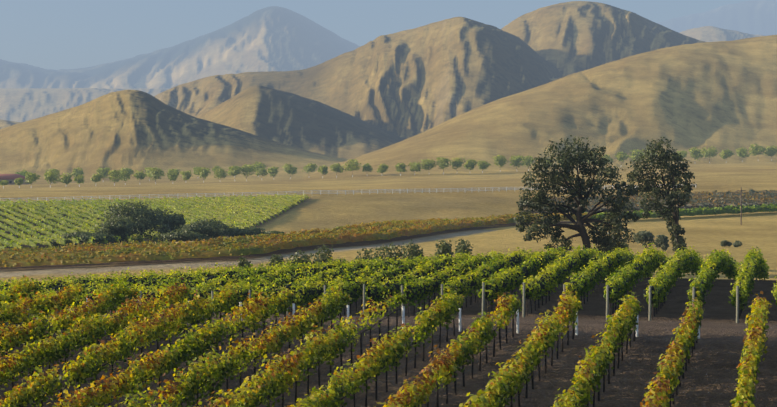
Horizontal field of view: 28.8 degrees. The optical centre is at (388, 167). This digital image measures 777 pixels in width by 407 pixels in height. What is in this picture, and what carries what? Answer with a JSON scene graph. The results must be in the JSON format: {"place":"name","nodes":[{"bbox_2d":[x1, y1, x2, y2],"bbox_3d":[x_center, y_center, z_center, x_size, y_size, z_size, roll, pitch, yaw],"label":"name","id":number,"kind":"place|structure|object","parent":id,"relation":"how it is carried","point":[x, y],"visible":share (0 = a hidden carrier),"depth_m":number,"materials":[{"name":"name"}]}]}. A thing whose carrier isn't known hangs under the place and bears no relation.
{"place":"outdoors","nodes":[
{"label":"outdoors","id":0,"kind":"place"},
{"bbox_2d":[0,179,29,184],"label":"stables walls","id":1,"kind":"structure","parent":0,"point":[13,183],"depth_m":917.57,"materials":[{"name":"white paint"}]},
{"bbox_2d":[0,174,26,178],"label":"roof","id":2,"kind":"structure","parent":1,"relation":"on","point":[9,176],"depth_m":920.65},
{"bbox_2d":[0,0,749,69],"label":"sky","id":3,"kind":"structure","parent":0,"point":[46,34],"materials":[{"name":"blue"}]},
{"bbox_2d":[0,0,776,406],"bbox_3d":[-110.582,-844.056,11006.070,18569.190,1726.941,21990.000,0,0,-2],"label":"terrain","id":4,"kind":"structure","parent":0,"point":[274,86],"depth_m":1247.05,"materials":[{"name":"beige soil"}]},
{"bbox_2d":[2,314,685,406],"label":"drip line block","id":5,"kind":"structure","parent":4,"relation":"on","point":[398,370],"depth_m":53.08,"materials":[{"name":"black plastic"}]},
{"bbox_2d":[8,297,680,406],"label":"vine stakes","id":6,"kind":"structure","parent":4,"relation":"on","point":[290,349],"depth_m":52.19,"materials":[{"name":"wood"}]},
{"bbox_2d":[0,184,695,201],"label":"fence","id":7,"kind":"object","parent":4,"relation":"on","point":[320,193],"visible":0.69,"depth_m":463.81,"materials":[{"name":"white paint"}]},
{"bbox_2d":[37,298,699,338],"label":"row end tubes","id":8,"kind":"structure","parent":4,"relation":"on","point":[403,315],"depth_m":61.82,"materials":[{"name":"white paint"}]},
{"bbox_2d":[14,170,741,271],"bbox_3d":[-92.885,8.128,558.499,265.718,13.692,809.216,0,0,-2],"label":"bushes","id":9,"kind":"object","parent":4,"relation":"on","point":[126,220],"depth_m":284.40,"materials":[{"name":"green plant"}]},
{"bbox_2d":[0,275,771,406],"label":"grapevines","id":10,"kind":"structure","parent":4,"relation":"on","point":[506,382],"depth_m":52.20,"materials":[{"name":"green plant"}]},
{"bbox_2d":[3,159,771,187],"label":"trunks","id":11,"kind":"object","parent":4,"relation":"on","point":[258,176],"visible":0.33,"depth_m":907.29,"materials":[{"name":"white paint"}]},
{"bbox_2d":[0,189,776,266],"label":"vineyard","id":12,"kind":"object","parent":4,"relation":"on","point":[225,209],"visible":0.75,"depth_m":301.72,"materials":[{"name":"green plant"}]},
{"bbox_2d":[0,144,776,185],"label":"avenue trees","id":13,"kind":"object","parent":4,"relation":"on","point":[50,175],"depth_m":922.02,"materials":[{"name":"green plant"}]},
{"bbox_2d":[0,243,776,318],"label":"grapevines","id":14,"kind":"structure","parent":4,"relation":"on","point":[758,268],"depth_m":100.52,"materials":[{"name":"green plant"}]},
{"bbox_2d":[140,282,738,322],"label":"vineyard posts","id":15,"kind":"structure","parent":4,"relation":"on","point":[607,300],"depth_m":86.91,"materials":[{"name":"grey wood"}]},
{"bbox_2d":[147,283,739,311],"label":"vine stakes","id":16,"kind":"structure","parent":4,"relation":"on","point":[447,284],"depth_m":91.33,"materials":[{"name":"grey"}]},
{"bbox_2d":[514,135,696,255],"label":"trees","id":17,"kind":"object","parent":4,"relation":"on","point":[570,161],"depth_m":156.39,"materials":[{"name":"green plant"}]},
{"bbox_2d":[737,187,745,224],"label":"utility pole","id":18,"kind":"object","parent":4,"relation":"on","point":[741,190],"visible":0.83,"depth_m":299.80,"materials":[{"name":"brown"}]}
]}

